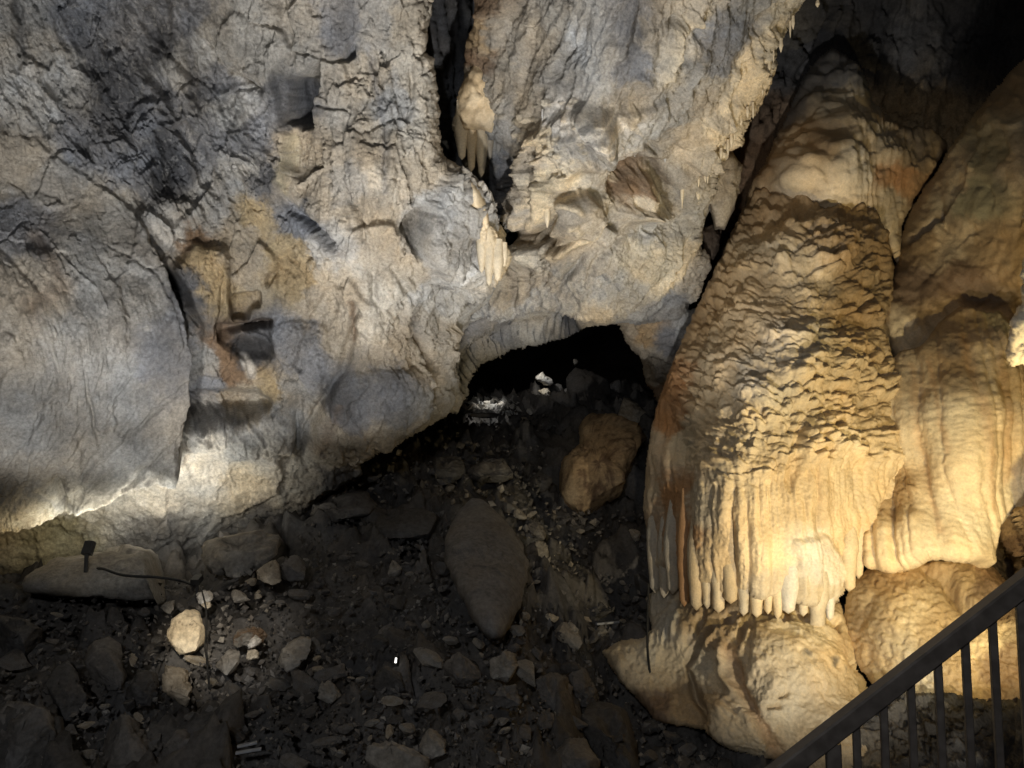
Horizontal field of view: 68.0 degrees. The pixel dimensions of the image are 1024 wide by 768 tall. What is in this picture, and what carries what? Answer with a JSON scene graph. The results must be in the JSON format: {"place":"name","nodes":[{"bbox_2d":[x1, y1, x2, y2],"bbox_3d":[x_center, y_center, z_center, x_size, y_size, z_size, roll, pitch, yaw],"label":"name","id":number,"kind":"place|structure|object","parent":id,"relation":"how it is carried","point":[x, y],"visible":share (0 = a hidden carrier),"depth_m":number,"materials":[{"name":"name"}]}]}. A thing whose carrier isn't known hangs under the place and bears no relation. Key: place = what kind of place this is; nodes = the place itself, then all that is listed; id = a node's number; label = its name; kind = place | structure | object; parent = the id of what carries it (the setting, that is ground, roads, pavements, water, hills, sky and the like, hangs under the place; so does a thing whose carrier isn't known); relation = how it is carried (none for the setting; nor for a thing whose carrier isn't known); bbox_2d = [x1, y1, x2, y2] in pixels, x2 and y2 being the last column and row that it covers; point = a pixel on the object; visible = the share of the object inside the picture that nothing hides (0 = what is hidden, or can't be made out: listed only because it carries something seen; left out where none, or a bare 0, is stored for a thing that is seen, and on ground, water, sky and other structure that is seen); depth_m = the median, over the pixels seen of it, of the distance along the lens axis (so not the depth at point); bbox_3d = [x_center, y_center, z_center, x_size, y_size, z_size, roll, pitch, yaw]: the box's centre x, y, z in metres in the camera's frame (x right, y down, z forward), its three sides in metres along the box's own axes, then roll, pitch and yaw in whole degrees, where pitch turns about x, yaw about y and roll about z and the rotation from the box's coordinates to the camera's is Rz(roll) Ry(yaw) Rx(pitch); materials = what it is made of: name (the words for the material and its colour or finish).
{"place":"outdoors","nodes":[
{"label":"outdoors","id":0,"kind":"place"},
{"bbox_2d":[200,585,209,688],"bbox_3d":[-2.217,1.785,5.482,0.038,0.455,1.289,2,-5,-24],"label":"power cable","id":1,"kind":"object","parent":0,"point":[205,639],"visible":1,"depth_m":5.23,"materials":[{"name":"black plastic"}]},
{"bbox_2d":[0,0,512,575],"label":"cave wall","id":2,"kind":"structure","parent":0,"point":[242,282],"depth_m":6.44,"materials":[{"name":"stone"}]},
{"bbox_2d":[470,181,507,284],"bbox_3d":[-0.247,-1.382,7.042,0.348,0.963,0.627,-4,-7,42],"label":"cream drapery","id":3,"kind":"object","parent":2,"relation":"attached to","point":[492,250],"visible":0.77,"depth_m":6.94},
{"bbox_2d":[0,379,871,767],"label":"cave floor","id":4,"kind":"structure","parent":0,"point":[210,745],"depth_m":6.38,"materials":[{"name":"soil"}]},
{"bbox_2d":[0,615,42,655],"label":"boulder","id":5,"kind":"object","parent":4,"relation":"on","point":[23,635],"visible":0.96,"depth_m":5.46,"materials":[{"name":"stone"}]},
{"bbox_2d":[0,701,55,767],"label":"boulder","id":6,"kind":"object","parent":4,"relation":"on","point":[29,734],"visible":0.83,"depth_m":4.38,"materials":[{"name":"stone"}]},
{"bbox_2d":[45,660,93,723],"bbox_3d":[-2.897,2.016,4.945,0.384,0.340,0.230,-4,-6,39],"label":"boulder","id":7,"kind":"object","parent":4,"relation":"on","point":[66,688],"visible":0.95,"depth_m":4.87,"materials":[{"name":"stone"}]},
{"bbox_2d":[22,544,165,605],"bbox_3d":[-3.506,1.604,6.413,1.101,0.480,1.233,2,-5,-20],"label":"boulder","id":8,"kind":"object","parent":4,"relation":"on","point":[62,577],"visible":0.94,"depth_m":6.04,"materials":[{"name":"stone"}]},
{"bbox_2d":[81,541,95,572],"bbox_3d":[-3.369,1.369,6.033,0.075,0.245,0.102,0,-5,0],"label":"floodlight","id":9,"kind":"object","parent":8,"relation":"on","point":[88,548],"visible":1,"depth_m":6.01,"materials":[{"name":"black plastic"}]},
{"bbox_2d":[96,567,195,586],"bbox_3d":[-2.946,1.526,6.001,0.937,0.138,0.124,0,-5,6],"label":"power cable","id":10,"kind":"object","parent":8,"relation":"on","point":[144,576],"visible":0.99,"depth_m":5.97,"materials":[{"name":"black plastic"}]},
{"bbox_2d":[84,636,124,690],"bbox_3d":[-2.794,1.917,5.195,0.236,0.289,0.453,3,-6,-32],"label":"boulder","id":11,"kind":"object","parent":4,"relation":"on","point":[103,661],"visible":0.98,"depth_m":5.08,"materials":[{"name":"stone"}]},
{"bbox_2d":[99,713,154,767],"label":"boulder","id":12,"kind":"object","parent":4,"relation":"on","point":[126,741],"visible":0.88,"depth_m":4.37,"materials":[{"name":"stone"}]},
{"bbox_2d":[125,669,158,705],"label":"boulder","id":13,"kind":"object","parent":4,"relation":"on","point":[142,687],"visible":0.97,"depth_m":4.94,"materials":[{"name":"stone"}]},
{"bbox_2d":[148,733,160,750],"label":"stone","id":14,"kind":"object","parent":4,"relation":"on","point":[155,740],"visible":0.88,"depth_m":4.50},
{"bbox_2d":[161,728,190,758],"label":"boulder","id":15,"kind":"object","parent":4,"relation":"on","point":[179,739],"visible":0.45,"depth_m":4.38,"materials":[{"name":"stone"}]},
{"bbox_2d":[162,665,191,706],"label":"stone","id":16,"kind":"object","parent":4,"relation":"on","point":[176,685],"visible":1,"depth_m":4.79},
{"bbox_2d":[167,609,204,654],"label":"stone","id":17,"kind":"object","parent":4,"relation":"on","point":[185,632],"visible":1,"depth_m":5.31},
{"bbox_2d":[201,530,281,579],"bbox_3d":[-2.404,1.512,6.730,0.710,0.421,0.622,0,-5,0],"label":"boulder","id":18,"kind":"object","parent":4,"relation":"on","point":[244,554],"visible":1,"depth_m":6.54,"materials":[{"name":"stone"}]},
{"bbox_2d":[256,560,281,584],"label":"boulder","id":19,"kind":"object","parent":4,"relation":"on","point":[269,573],"visible":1,"depth_m":6.24,"materials":[{"name":"stone"}]},
{"bbox_2d":[290,669,318,695],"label":"stone","id":20,"kind":"object","parent":4,"relation":"on","point":[302,681],"visible":0.88,"depth_m":5.02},
{"bbox_2d":[317,680,340,703],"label":"boulder","id":21,"kind":"object","parent":4,"relation":"on","point":[329,692],"visible":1,"depth_m":4.89,"materials":[{"name":"stone"}]},
{"bbox_2d":[313,664,346,682],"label":"stone","id":22,"kind":"object","parent":4,"relation":"on","point":[325,675],"visible":0.85,"depth_m":5.14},
{"bbox_2d":[310,490,376,522],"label":"boulder","id":23,"kind":"object","parent":4,"relation":"on","point":[359,504],"visible":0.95,"depth_m":7.70,"materials":[{"name":"stone"}]},
{"bbox_2d":[0,410,772,767],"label":"gravel","id":24,"kind":"structure","parent":4,"relation":"on","point":[350,654],"depth_m":5.72,"materials":[{"name":"gravel"}]},
{"bbox_2d":[0,648,31,670],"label":"stone","id":25,"kind":"object","parent":24,"relation":"on","point":[14,659],"visible":0.96,"depth_m":5.28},
{"bbox_2d":[80,749,98,758],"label":"stone","id":26,"kind":"object","parent":24,"relation":"on","point":[87,753],"visible":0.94,"depth_m":4.39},
{"bbox_2d":[123,699,134,711],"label":"stone","id":27,"kind":"object","parent":24,"relation":"on","point":[129,704],"visible":1,"depth_m":4.84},
{"bbox_2d":[160,600,174,613],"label":"stone","id":28,"kind":"object","parent":24,"relation":"on","point":[167,607],"visible":1,"depth_m":5.82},
{"bbox_2d":[184,655,211,666],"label":"stone","id":29,"kind":"object","parent":24,"relation":"on","point":[194,660],"visible":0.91,"depth_m":5.29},
{"bbox_2d":[196,590,212,604],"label":"stone","id":30,"kind":"object","parent":24,"relation":"on","point":[208,596],"visible":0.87,"depth_m":5.94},
{"bbox_2d":[190,574,203,599],"bbox_3d":[-2.487,1.603,5.985,0.070,0.193,0.098,0,-5,0],"label":"spotlight","id":31,"kind":"object","parent":30,"relation":"on","point":[197,579],"visible":0.99,"depth_m":5.98,"materials":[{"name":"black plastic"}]},
{"bbox_2d":[215,649,239,675],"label":"stone","id":32,"kind":"object","parent":24,"relation":"on","point":[227,664],"visible":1,"depth_m":5.04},
{"bbox_2d":[223,681,240,695],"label":"stone","id":33,"kind":"object","parent":24,"relation":"on","point":[230,688],"visible":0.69,"depth_m":5.00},
{"bbox_2d":[230,728,244,743],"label":"stone","id":34,"kind":"object","parent":24,"relation":"on","point":[237,736],"visible":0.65,"depth_m":4.54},
{"bbox_2d":[231,589,249,602],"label":"stone","id":35,"kind":"object","parent":24,"relation":"on","point":[238,596],"visible":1,"depth_m":6.04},
{"bbox_2d":[232,625,266,647],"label":"stone","id":36,"kind":"object","parent":24,"relation":"on","point":[242,637],"visible":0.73,"depth_m":5.42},
{"bbox_2d":[246,649,258,660],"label":"stone","id":37,"kind":"object","parent":24,"relation":"on","point":[252,654],"visible":1,"depth_m":5.21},
{"bbox_2d":[247,635,261,648],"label":"stone","id":38,"kind":"object","parent":37,"relation":"on","point":[254,641],"visible":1,"depth_m":5.22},
{"bbox_2d":[269,677,290,690],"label":"stone","id":39,"kind":"object","parent":24,"relation":"on","point":[280,684],"visible":1,"depth_m":5.04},
{"bbox_2d":[281,555,305,581],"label":"boulder","id":40,"kind":"object","parent":24,"relation":"on","point":[293,568],"visible":1,"depth_m":6.32,"materials":[{"name":"stone"}]},
{"bbox_2d":[278,636,311,672],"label":"stone","id":41,"kind":"object","parent":24,"relation":"on","point":[294,653],"visible":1,"depth_m":5.16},
{"bbox_2d":[279,753,310,767],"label":"stone","id":42,"kind":"object","parent":24,"relation":"on","point":[289,760],"visible":1,"depth_m":4.32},
{"bbox_2d":[287,589,312,599],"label":"stone","id":43,"kind":"object","parent":24,"relation":"on","point":[298,594],"visible":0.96,"depth_m":6.18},
{"bbox_2d":[303,705,318,717],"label":"stone","id":44,"kind":"object","parent":24,"relation":"on","point":[309,712],"visible":1,"depth_m":4.75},
{"bbox_2d":[310,637,320,653],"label":"stone","id":45,"kind":"object","parent":24,"relation":"on","point":[315,645],"visible":0.91,"depth_m":5.47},
{"bbox_2d":[310,736,340,747],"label":"stone","id":46,"kind":"object","parent":24,"relation":"on","point":[322,742],"visible":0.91,"depth_m":4.50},
{"bbox_2d":[337,723,353,733],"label":"stone","id":47,"kind":"object","parent":24,"relation":"on","point":[344,728],"visible":1,"depth_m":4.62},
{"bbox_2d":[381,696,403,705],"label":"stone","id":48,"kind":"object","parent":24,"relation":"on","point":[390,700],"visible":0.99,"depth_m":4.87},
{"bbox_2d":[388,560,401,576],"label":"stone","id":49,"kind":"object","parent":24,"relation":"on","point":[395,568],"visible":0.99,"depth_m":6.60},
{"bbox_2d":[398,723,414,734],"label":"stone","id":50,"kind":"object","parent":24,"relation":"on","point":[407,728],"visible":1,"depth_m":4.57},
{"bbox_2d":[413,647,443,667],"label":"stone","id":51,"kind":"object","parent":24,"relation":"on","point":[429,658],"visible":0.99,"depth_m":5.28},
{"bbox_2d":[414,691,446,711],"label":"stone","id":52,"kind":"object","parent":24,"relation":"on","point":[432,700],"visible":0.88,"depth_m":4.82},
{"bbox_2d":[419,728,446,759],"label":"boulder","id":53,"kind":"object","parent":24,"relation":"on","point":[432,744],"visible":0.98,"depth_m":4.43,"materials":[{"name":"stone"}]},
{"bbox_2d":[434,561,449,575],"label":"stone","id":54,"kind":"object","parent":24,"relation":"on","point":[440,567],"visible":0.87,"depth_m":6.60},
{"bbox_2d":[442,636,458,644],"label":"stone","id":55,"kind":"object","parent":24,"relation":"on","point":[450,640],"visible":1,"depth_m":5.53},
{"bbox_2d":[470,412,497,417],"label":"stone","id":56,"kind":"object","parent":24,"relation":"on","point":[487,415],"visible":1,"depth_m":11.32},
{"bbox_2d":[501,502,517,512],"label":"stone","id":57,"kind":"object","parent":24,"relation":"on","point":[508,507],"visible":0.98,"depth_m":8.01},
{"bbox_2d":[510,625,524,635],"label":"stone","id":58,"kind":"object","parent":24,"relation":"on","point":[518,630],"visible":0.91,"depth_m":5.83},
{"bbox_2d":[513,507,526,519],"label":"stone","id":59,"kind":"object","parent":24,"relation":"on","point":[518,514],"visible":1,"depth_m":7.96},
{"bbox_2d":[518,724,530,739],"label":"stone","id":60,"kind":"object","parent":24,"relation":"on","point":[524,730],"visible":0.96,"depth_m":4.75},
{"bbox_2d":[515,659,535,686],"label":"stone","id":61,"kind":"object","parent":24,"relation":"on","point":[525,670],"visible":0.88,"depth_m":5.34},
{"bbox_2d":[527,522,545,539],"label":"stone","id":62,"kind":"object","parent":24,"relation":"on","point":[536,530],"visible":0.99,"depth_m":7.82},
{"bbox_2d":[535,540,548,558],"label":"stone","id":63,"kind":"object","parent":24,"relation":"on","point":[542,548],"visible":0.85,"depth_m":7.55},
{"bbox_2d":[634,573,652,595],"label":"stone","id":64,"kind":"object","parent":24,"relation":"on","point":[641,581],"visible":0.71,"depth_m":7.65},
{"bbox_2d":[640,749,657,762],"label":"stone","id":65,"kind":"object","parent":24,"relation":"on","point":[649,755],"visible":0.97,"depth_m":5.67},
{"bbox_2d":[641,719,657,733],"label":"stone","id":66,"kind":"object","parent":24,"relation":"on","point":[653,726],"visible":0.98,"depth_m":6.03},
{"bbox_2d":[674,755,690,767],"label":"stone","id":67,"kind":"object","parent":24,"relation":"on","point":[685,762],"visible":0.99,"depth_m":5.64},
{"bbox_2d":[679,743,696,755],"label":"stone","id":68,"kind":"object","parent":24,"relation":"on","point":[691,748],"visible":1,"depth_m":5.79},
{"bbox_2d":[372,665,404,695],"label":"boulder","id":69,"kind":"object","parent":4,"relation":"on","point":[388,678],"visible":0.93,"depth_m":5.04,"materials":[{"name":"stone"}]},
{"bbox_2d":[365,740,429,767],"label":"boulder","id":70,"kind":"object","parent":4,"relation":"on","point":[388,754],"visible":1,"depth_m":4.29,"materials":[{"name":"stone"}]},
{"bbox_2d":[389,595,405,610],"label":"stone","id":71,"kind":"object","parent":4,"relation":"on","point":[397,602],"visible":0.99,"depth_m":6.04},
{"bbox_2d":[374,508,438,540],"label":"boulder","id":72,"kind":"object","parent":4,"relation":"on","point":[407,523],"visible":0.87,"depth_m":7.33,"materials":[{"name":"stone"}]},
{"bbox_2d":[433,456,466,483],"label":"boulder","id":73,"kind":"object","parent":4,"relation":"on","point":[448,467],"visible":0.97,"depth_m":8.97,"materials":[{"name":"stone"}]},
{"bbox_2d":[442,652,480,686],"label":"boulder","id":74,"kind":"object","parent":4,"relation":"on","point":[459,669],"visible":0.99,"depth_m":5.09,"materials":[{"name":"stone"}]},
{"bbox_2d":[443,498,528,640],"bbox_3d":[-0.228,1.517,6.527,0.752,0.948,2.166,0,-5,0],"label":"boulder","id":75,"kind":"object","parent":4,"relation":"on","point":[486,561],"visible":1,"depth_m":6.21,"materials":[{"name":"stone"}]},
{"bbox_2d":[468,458,512,482],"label":"boulder","id":76,"kind":"object","parent":4,"relation":"on","point":[496,470],"visible":1,"depth_m":8.86,"materials":[{"name":"stone"}]},
{"bbox_2d":[462,392,521,414],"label":"rubble chips","id":77,"kind":"object","parent":4,"relation":"on","point":[484,408],"visible":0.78,"depth_m":11.83,"materials":[{"name":"stone"}]},
{"bbox_2d":[489,650,517,682],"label":"boulder","id":78,"kind":"object","parent":4,"relation":"on","point":[504,665],"visible":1,"depth_m":5.20,"materials":[{"name":"stone"}]},
{"bbox_2d":[493,684,520,708],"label":"boulder","id":79,"kind":"object","parent":4,"relation":"on","point":[505,696],"visible":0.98,"depth_m":4.91,"materials":[{"name":"stone"}]},
{"bbox_2d":[526,471,551,491],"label":"boulder","id":80,"kind":"object","parent":4,"relation":"on","point":[542,481],"visible":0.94,"depth_m":8.80,"materials":[{"name":"stone"}]},
{"bbox_2d":[535,372,552,385],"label":"tunnel rock","id":81,"kind":"object","parent":4,"relation":"on","point":[542,378],"visible":1,"depth_m":13.45,"materials":[{"name":"stone"}]},
{"bbox_2d":[537,711,553,729],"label":"boulder","id":82,"kind":"object","parent":4,"relation":"on","point":[546,720],"visible":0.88,"depth_m":5.08,"materials":[{"name":"stone"}]},
{"bbox_2d":[534,672,572,710],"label":"boulder","id":83,"kind":"object","parent":4,"relation":"on","point":[549,684],"visible":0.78,"depth_m":5.40,"materials":[{"name":"stone"}]},
{"bbox_2d":[554,622,582,651],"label":"stone","id":84,"kind":"object","parent":4,"relation":"on","point":[570,635],"visible":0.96,"depth_m":6.55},
{"bbox_2d":[559,661,580,673],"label":"stone","id":85,"kind":"object","parent":4,"relation":"on","point":[567,667],"visible":1,"depth_m":6.05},
{"bbox_2d":[558,737,599,767],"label":"boulder","id":86,"kind":"object","parent":4,"relation":"on","point":[575,753],"visible":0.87,"depth_m":4.81,"materials":[{"name":"stone"}]},
{"bbox_2d":[568,667,597,707],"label":"boulder","id":87,"kind":"object","parent":4,"relation":"on","point":[584,689],"visible":0.91,"depth_m":5.96,"materials":[{"name":"stone"}]},
{"bbox_2d":[566,367,611,410],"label":"boulder","id":88,"kind":"object","parent":4,"relation":"on","point":[586,386],"visible":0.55,"depth_m":12.60,"materials":[{"name":"stone"}]},
{"bbox_2d":[559,413,647,515],"bbox_3d":[1.113,0.972,9.378,0.932,1.310,1.620,-2,-5,22],"label":"boulder","id":89,"kind":"object","parent":4,"relation":"on","point":[597,462],"visible":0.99,"depth_m":8.89,"materials":[{"name":"stone"}]},
{"bbox_2d":[581,701,639,767],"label":"boulder","id":90,"kind":"object","parent":4,"relation":"on","point":[608,731],"visible":0.96,"depth_m":5.56,"materials":[{"name":"stone"}]},
{"bbox_2d":[618,397,645,422],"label":"boulder","id":91,"kind":"object","parent":4,"relation":"on","point":[630,410],"visible":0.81,"depth_m":11.15,"materials":[{"name":"stone"}]},
{"bbox_2d":[662,730,680,744],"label":"stone","id":92,"kind":"object","parent":4,"relation":"on","point":[669,735],"visible":0.93,"depth_m":5.91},
{"bbox_2d":[602,48,947,767],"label":"flowstone column","id":93,"kind":"structure","parent":4,"relation":"on","point":[775,459],"depth_m":6.62,"materials":[{"name":"stone"}]},
{"bbox_2d":[646,584,658,734],"bbox_3d":[1.195,2.357,6.551,0.074,1.145,0.624,0,-5,4],"label":"power cable","id":94,"kind":"object","parent":93,"relation":"hanging from","point":[647,629],"visible":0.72,"depth_m":6.64,"materials":[{"name":"black plastic"}]},
{"bbox_2d":[862,307,1023,573],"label":"flowstone drapery","id":95,"kind":"object","parent":93,"relation":"attached to","point":[957,408],"visible":0.89,"depth_m":6.36,"materials":[{"name":"stone"}]},
{"bbox_2d":[765,567,1023,767],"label":"handrail","id":96,"kind":"object","parent":4,"relation":"on","point":[906,675],"visible":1,"depth_m":2.52,"materials":[{"name":"metal"}]},
{"bbox_2d":[844,560,1019,702],"bbox_3d":[4.038,2.066,6.212,2.274,1.262,3.081,4,-7,-40],"label":"flowstone mound","id":97,"kind":"object","parent":4,"relation":"on","point":[893,620],"visible":0.64,"depth_m":6.06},
{"bbox_2d":[992,506,1023,579],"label":"hollow rock","id":98,"kind":"object","parent":97,"relation":"on","point":[1008,564],"visible":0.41,"depth_m":6.53,"materials":[{"name":"stone"}]},
{"bbox_2d":[425,0,517,245],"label":"cleft wall","id":99,"kind":"structure","parent":0,"point":[450,26],"depth_m":8.81,"materials":[{"name":"stone"}]},
{"bbox_2d":[408,324,648,450],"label":"tunnel wall","id":100,"kind":"structure","parent":0,"point":[609,354],"depth_m":16.83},
{"bbox_2d":[452,0,810,413],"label":"cave ceiling","id":101,"kind":"structure","parent":0,"point":[619,239],"depth_m":7.04,"materials":[{"name":"stone"}]},
{"bbox_2d":[455,66,501,176],"bbox_3d":[-0.293,-2.774,7.731,0.574,1.342,0.657,0,-5,0],"label":"tan drapery","id":102,"kind":"object","parent":101,"relation":"attached to","point":[474,116],"visible":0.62,"depth_m":7.55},
{"bbox_2d":[701,224,720,260],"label":"dark rock","id":103,"kind":"object","parent":101,"relation":"attached to","point":[711,240],"visible":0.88,"depth_m":8.28,"materials":[{"name":"stone"}]},
{"bbox_2d":[710,151,742,229],"bbox_3d":[2.305,-2.095,8.204,0.373,0.906,0.677,-1,-5,12],"label":"brown rock","id":104,"kind":"object","parent":101,"relation":"hanging from","point":[722,206],"visible":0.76,"depth_m":7.94,"materials":[{"name":"stone"}]},
{"bbox_2d":[617,309,695,401],"bbox_3d":[1.905,-0.261,9.715,1.339,1.561,2.529,-1,-5,12],"label":"arch side rock","id":105,"kind":"object","parent":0,"point":[655,346],"visible":0.34,"depth_m":8.86,"materials":[{"name":"stone"}]},
{"bbox_2d":[689,0,1023,355],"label":"cave back wall","id":106,"kind":"structure","parent":0,"point":[920,62],"depth_m":9.51,"materials":[{"name":"stone"}]},
{"bbox_2d":[851,692,1023,767],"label":"rubble bank","id":107,"kind":"structure","parent":0,"point":[926,732],"depth_m":5.11,"materials":[{"name":"stone"}]},
{"bbox_2d":[885,59,1023,356],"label":"cave wall","id":108,"kind":"structure","parent":0,"point":[962,244],"depth_m":7.42,"materials":[{"name":"stone"}]},
{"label":"cave shell","id":109,"kind":"structure","parent":0,"visible":0},
{"bbox_2d":[1005,214,1023,366],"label":"pale crust rock","id":110,"kind":"object","parent":109,"relation":"attached to","point":[1014,350],"visible":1,"depth_m":4.89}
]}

